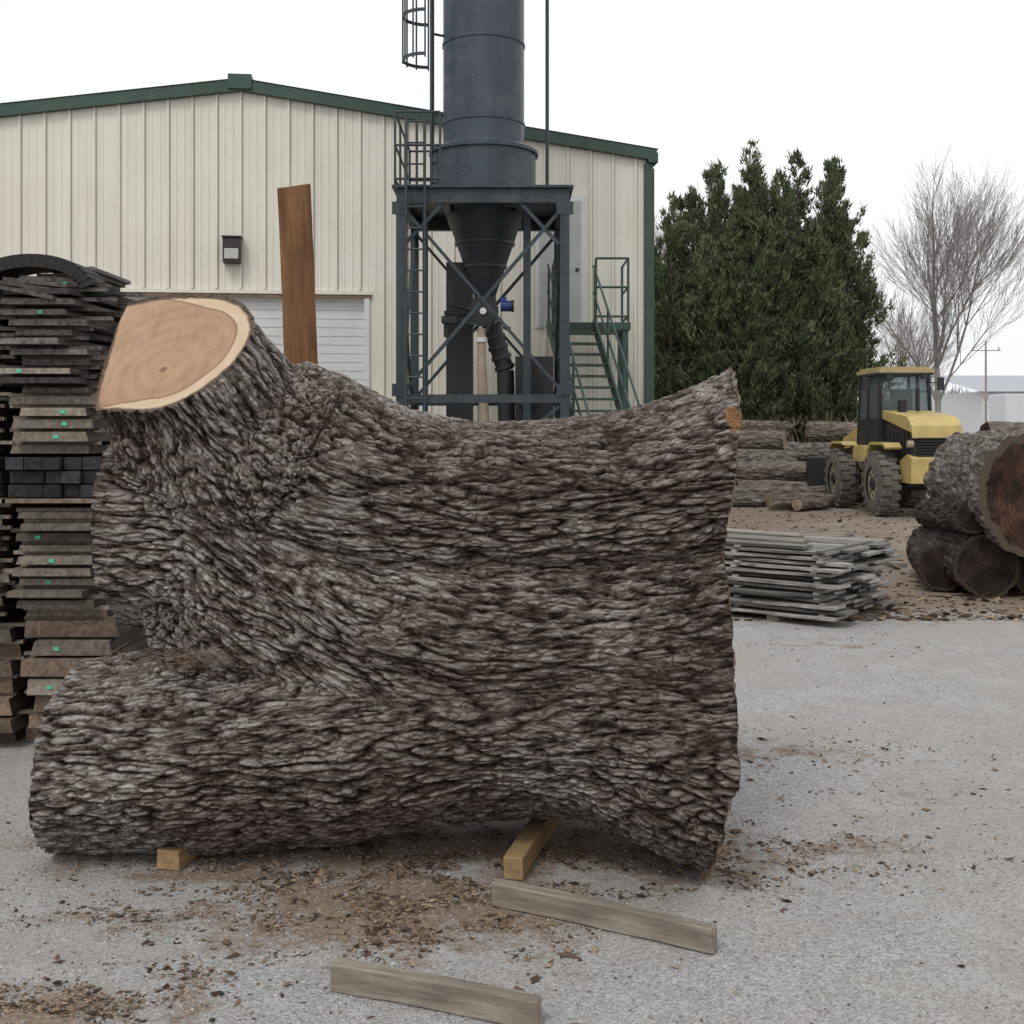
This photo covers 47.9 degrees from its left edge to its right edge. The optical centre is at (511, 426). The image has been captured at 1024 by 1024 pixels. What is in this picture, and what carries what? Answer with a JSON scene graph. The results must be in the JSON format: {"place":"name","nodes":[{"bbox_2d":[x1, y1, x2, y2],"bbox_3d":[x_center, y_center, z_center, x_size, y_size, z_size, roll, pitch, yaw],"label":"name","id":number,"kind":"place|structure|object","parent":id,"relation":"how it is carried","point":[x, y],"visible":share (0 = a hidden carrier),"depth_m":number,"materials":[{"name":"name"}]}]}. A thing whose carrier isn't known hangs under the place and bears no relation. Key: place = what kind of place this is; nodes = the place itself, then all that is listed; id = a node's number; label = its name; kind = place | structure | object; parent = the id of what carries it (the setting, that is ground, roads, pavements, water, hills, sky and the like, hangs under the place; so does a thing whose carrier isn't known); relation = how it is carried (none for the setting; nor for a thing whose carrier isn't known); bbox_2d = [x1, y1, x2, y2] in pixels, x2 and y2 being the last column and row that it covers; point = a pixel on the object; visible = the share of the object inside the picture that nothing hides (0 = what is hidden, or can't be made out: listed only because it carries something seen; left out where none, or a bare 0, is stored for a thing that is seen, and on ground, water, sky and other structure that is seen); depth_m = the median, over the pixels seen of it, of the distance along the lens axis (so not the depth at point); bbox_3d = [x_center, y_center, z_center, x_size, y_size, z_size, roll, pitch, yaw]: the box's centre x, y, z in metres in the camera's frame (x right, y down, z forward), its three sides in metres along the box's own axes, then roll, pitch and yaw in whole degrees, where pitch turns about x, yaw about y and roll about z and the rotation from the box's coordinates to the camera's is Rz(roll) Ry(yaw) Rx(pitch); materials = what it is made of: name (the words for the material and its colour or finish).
{"place":"outdoors","nodes":[
{"label":"outdoors","id":0,"kind":"place"},
{"bbox_2d":[0,73,657,421],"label":"metal warehouse","id":1,"kind":"structure","parent":0,"point":[160,191],"depth_m":20.09,"materials":[{"name":"beige metal"}]},
{"bbox_2d":[120,288,370,387],"bbox_3d":[-4.749,-0.385,20.036,4.570,3.970,0.220,0,0,-6],"label":"overhead door","id":2,"kind":"structure","parent":1,"relation":"in","point":[342,325],"depth_m":20.24,"materials":[{"name":"beige metal"}]},
{"bbox_2d":[535,196,584,327],"bbox_3d":[0.864,-2.940,20.544,0.900,2.360,0.098,0,0,-6],"label":"service door","id":3,"kind":"structure","parent":1,"relation":"in","point":[577,219],"depth_m":20.55,"materials":[{"name":"grey metal"}]},
{"bbox_2d":[0,493,1023,1023],"bbox_3d":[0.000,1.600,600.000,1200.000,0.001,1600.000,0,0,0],"label":"ground","id":4,"kind":"structure","parent":0,"point":[978,647],"depth_m":3.99,"materials":[{"name":"grey concrete"}]},
{"bbox_2d":[0,254,148,740],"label":"lumber stack","id":5,"kind":"object","parent":4,"relation":"on","point":[58,326],"visible":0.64,"depth_m":5.75,"materials":[{"name":"brown wood"}]},
{"bbox_2d":[157,845,196,870],"bbox_3d":[-1.203,1.562,4.326,0.098,0.073,0.364,0,0,13],"label":"wooden chock","id":6,"kind":"object","parent":4,"relation":"on","point":[174,858],"visible":0.3,"depth_m":4.15,"materials":[{"name":"brown wood"}]},
{"bbox_2d":[277,184,317,364],"bbox_3d":[-0.943,0.253,5.283,0.154,2.702,0.307,0,0,28],"label":"upright plank","id":7,"kind":"object","parent":4,"relation":"on","point":[297,275],"visible":0.35,"depth_m":5.20,"materials":[{"name":"brown wood"}]},
{"bbox_2d":[28,294,741,883],"bbox_3d":[-0.436,0.544,4.487,2.573,2.105,1.495,0,0,0],"label":"giant forked log","id":8,"kind":"object","parent":4,"relation":"on","point":[462,622],"visible":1,"depth_m":4.05,"materials":[{"name":"brown wood"}]},
{"bbox_2d":[70,625,290,679],"bbox_3d":[-1.077,0.798,4.063,0.906,0.204,0.514,0,0,0],"label":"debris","id":9,"kind":"object","parent":8,"relation":"on","point":[179,657],"visible":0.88,"depth_m":4.04,"materials":[{"name":"plant"}]},
{"bbox_2d":[330,958,541,1023],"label":"wooden timber","id":10,"kind":"object","parent":4,"relation":"on","point":[487,1002],"visible":1,"depth_m":3.15,"materials":[{"name":"grey wood"}]},
{"bbox_2d":[392,0,573,421],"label":"dust collector silo","id":11,"kind":"object","parent":4,"relation":"on","point":[483,197],"visible":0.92,"depth_m":16.97,"materials":[{"name":"paint"}]},
{"bbox_2d":[0,504,1023,1023],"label":"bark debris","id":12,"kind":"object","parent":4,"relation":"on","point":[376,902],"visible":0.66,"depth_m":3.98,"materials":[{"name":"brown wood"}]},
{"bbox_2d":[503,818,561,880],"bbox_3d":[0.095,1.557,4.405,0.080,0.083,0.720,0,0,15],"label":"wooden chock","id":13,"kind":"object","parent":4,"relation":"on","point":[526,847],"visible":0.72,"depth_m":4.20,"materials":[{"name":"brown wood"}]},
{"bbox_2d":[546,257,639,416],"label":"metal staircase","id":14,"kind":"structure","parent":4,"relation":"on","point":[619,331],"depth_m":18.73,"materials":[{"name":"green metal"}]},
{"bbox_2d":[491,879,716,953],"bbox_3d":[0.281,1.558,3.683,0.769,0.080,0.051,0,0,28],"label":"wooden timber","id":15,"kind":"object","parent":4,"relation":"on","point":[667,928],"visible":1,"depth_m":3.65,"materials":[{"name":"grey wood"}]},
{"bbox_2d":[654,235,675,395],"bbox_3d":[3.820,-2.553,33.013,4.051,8.306,3.638,0,0,0],"label":"cedar tree","id":16,"kind":"object","parent":4,"relation":"on","point":[659,244],"visible":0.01,"depth_m":32.96,"materials":[{"name":"green plant"}]},
{"bbox_2d":[654,191,742,399],"bbox_3d":[4.191,-2.459,31.719,4.262,8.118,3.814,0,0,0],"label":"cedar tree","id":17,"kind":"object","parent":4,"relation":"on","point":[669,272],"visible":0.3,"depth_m":31.18,"materials":[{"name":"green plant"}]},
{"bbox_2d":[654,168,753,380],"bbox_3d":[5.421,-2.863,32.228,4.183,8.925,4.527,0,0,-43],"label":"cedar tree","id":18,"kind":"object","parent":4,"relation":"on","point":[692,205],"visible":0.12,"depth_m":31.95,"materials":[{"name":"green plant"}]},
{"bbox_2d":[656,217,790,420],"bbox_3d":[5.638,-2.020,30.773,4.629,7.241,3.186,0,0,0],"label":"cedar tree","id":19,"kind":"object","parent":4,"relation":"on","point":[745,304],"visible":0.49,"depth_m":30.21,"materials":[{"name":"green plant"}]},
{"bbox_2d":[715,866,761,877],"bbox_3d":[0.793,1.589,4.107,0.198,0.013,0.016,0,0,32],"label":"fallen twig","id":20,"kind":"object","parent":4,"relation":"on","point":[730,871],"visible":0.8,"depth_m":4.10,"materials":[{"name":"brown wood"}]},
{"bbox_2d":[676,138,819,441],"bbox_3d":[6.599,-3.237,31.987,4.485,9.674,4.567,0,0,0],"label":"cedar tree","id":21,"kind":"object","parent":4,"relation":"on","point":[719,205],"visible":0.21,"depth_m":31.35,"materials":[{"name":"green plant"}]},
{"bbox_2d":[693,167,860,442],"bbox_3d":[7.156,-2.733,31.106,4.654,8.666,3.574,0,0,0],"label":"cedar tree","id":22,"kind":"object","parent":4,"relation":"on","point":[773,268],"visible":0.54,"depth_m":30.49,"materials":[{"name":"green plant"}]},
{"bbox_2d":[766,492,827,509],"bbox_3d":[5.450,1.419,22.049,1.105,0.336,0.336,1,-5,-5],"label":"sawn log","id":23,"kind":"object","parent":4,"relation":"on","point":[776,500],"visible":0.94,"depth_m":21.93,"materials":[{"name":"brown wood"}]},
{"bbox_2d":[742,407,857,442],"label":"undergrowth","id":24,"kind":"object","parent":4,"relation":"on","point":[794,431],"depth_m":29.52,"materials":[{"name":"brown plant"}]},
{"bbox_2d":[724,528,901,621],"bbox_3d":[1.840,1.277,10.595,3.151,0.646,1.574,0,0,38],"label":"slab stack","id":25,"kind":"object","parent":4,"relation":"on","point":[777,576],"visible":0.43,"depth_m":9.54,"materials":[{"name":"grey wood"}]},
{"bbox_2d":[792,495,834,509],"bbox_3d":[5.825,1.473,22.200,1.530,0.240,0.232,0,38,-52],"label":"sawn log","id":26,"kind":"object","parent":4,"relation":"on","point":[803,504],"visible":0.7,"depth_m":21.72,"materials":[{"name":"brown wood"}]},
{"bbox_2d":[757,148,883,440],"bbox_3d":[7.867,-3.086,31.834,4.713,9.371,4.046,0,0,-32],"label":"cedar tree","id":27,"kind":"object","parent":4,"relation":"on","point":[835,176],"visible":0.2,"depth_m":31.31,"materials":[{"name":"green plant"}]},
{"bbox_2d":[769,180,910,442],"bbox_3d":[8.706,-2.593,31.284,4.391,8.386,3.387,0,0,-41],"label":"cedar tree","id":28,"kind":"object","parent":4,"relation":"on","point":[827,258],"visible":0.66,"depth_m":30.66,"materials":[{"name":"green plant"}]},
{"bbox_2d":[775,531,907,567],"bbox_3d":[3.316,1.444,13.508,2.500,0.319,1.369,0,0,-14],"label":"slab stack","id":29,"kind":"object","parent":4,"relation":"on","point":[899,563],"visible":0.07,"depth_m":13.67,"materials":[{"name":"grey wood"}]},
{"bbox_2d":[732,420,1023,506],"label":"log pile","id":30,"kind":"object","parent":4,"relation":"on","point":[770,459],"visible":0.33,"depth_m":27.50,"materials":[{"name":"brown wood"}]},
{"bbox_2d":[806,367,962,516],"bbox_3d":[7.244,0.251,22.352,1.968,2.722,5.203,0,0,-2],"label":"wheel loader","id":31,"kind":"object","parent":4,"relation":"on","point":[882,454],"visible":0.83,"depth_m":21.28,"materials":[{"name":"yellow metal"}]},
{"bbox_2d":[866,287,965,388],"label":"bare tree","id":32,"kind":"object","parent":4,"relation":"on","point":[921,352],"visible":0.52,"depth_m":55.04,"materials":[{"name":"grey plant"}]},
{"bbox_2d":[854,385,980,421],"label":"distant treeline","id":33,"kind":"object","parent":4,"relation":"on","point":[955,390],"depth_m":130.58,"materials":[{"name":"plant"}]},
{"bbox_2d":[906,536,957,590],"bbox_3d":[4.341,1.354,11.851,0.466,0.478,1.555,16,4,15],"label":"sawn log","id":34,"kind":"object","parent":4,"relation":"on","point":[925,557],"visible":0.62,"depth_m":11.13,"materials":[{"name":"brown wood"}]},
{"bbox_2d":[856,144,1023,412],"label":"bare tree","id":35,"kind":"object","parent":4,"relation":"on","point":[936,280],"visible":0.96,"depth_m":39.30,"materials":[{"name":"grey plant"}]},
{"bbox_2d":[906,525,1020,597],"bbox_3d":[4.517,1.320,11.674,0.624,0.614,1.859,6,0,6],"label":"sawn log","id":36,"kind":"object","parent":4,"relation":"on","point":[979,565],"visible":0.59,"depth_m":10.76,"materials":[{"name":"brown wood"}]},
{"bbox_2d":[914,498,983,534],"bbox_3d":[4.402,0.891,11.575,0.348,0.354,1.665,7,-3,7],"label":"sawn log","id":37,"kind":"object","parent":36,"relation":"on","point":[951,515],"visible":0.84,"depth_m":11.16,"materials":[{"name":"brown wood"}]},
{"bbox_2d":[923,430,1023,557],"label":"sawn log","id":38,"kind":"object","parent":36,"relation":"on","point":[982,472],"visible":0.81,"depth_m":10.48,"materials":[{"name":"grey wood"}]},
{"bbox_2d":[972,341,1000,422],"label":"utility pole","id":39,"kind":"object","parent":4,"relation":"on","point":[985,419],"visible":0.76,"depth_m":61.95,"materials":[{"name":"grey wood"}]},
{"bbox_2d":[989,394,1023,421],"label":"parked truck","id":40,"kind":"object","parent":4,"relation":"on","point":[1007,407],"visible":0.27,"depth_m":70.00,"materials":[{"name":"white metal"}]},
{"bbox_2d":[1010,558,1023,592],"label":"sawn log","id":41,"kind":"object","parent":4,"relation":"on","point":[1018,586],"visible":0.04,"depth_m":10.90,"materials":[{"name":"brown wood"}]},
{"bbox_2d":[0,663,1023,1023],"bbox_3d":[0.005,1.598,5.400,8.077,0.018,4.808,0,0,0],"label":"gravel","id":42,"kind":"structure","parent":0,"point":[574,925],"depth_m":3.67,"materials":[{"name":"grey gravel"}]},
{"bbox_2d":[0,0,1023,400],"label":"sky","id":43,"kind":"structure","parent":0,"point":[882,87],"materials":[{"name":"white"}]},
{"bbox_2d":[654,210,669,263],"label":"bare tree","id":44,"kind":"object","parent":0,"point":[659,233],"visible":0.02,"depth_m":44.03,"materials":[{"name":"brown plant"}]},
{"bbox_2d":[654,163,732,265],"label":"bare tree","id":45,"kind":"object","parent":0,"point":[675,227],"visible":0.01,"depth_m":42.34,"materials":[{"name":"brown plant"}]},
{"bbox_2d":[931,376,1023,432],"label":"distant warehouse","id":46,"kind":"structure","parent":0,"point":[967,409],"depth_m":91.65,"materials":[{"name":"white metal"}]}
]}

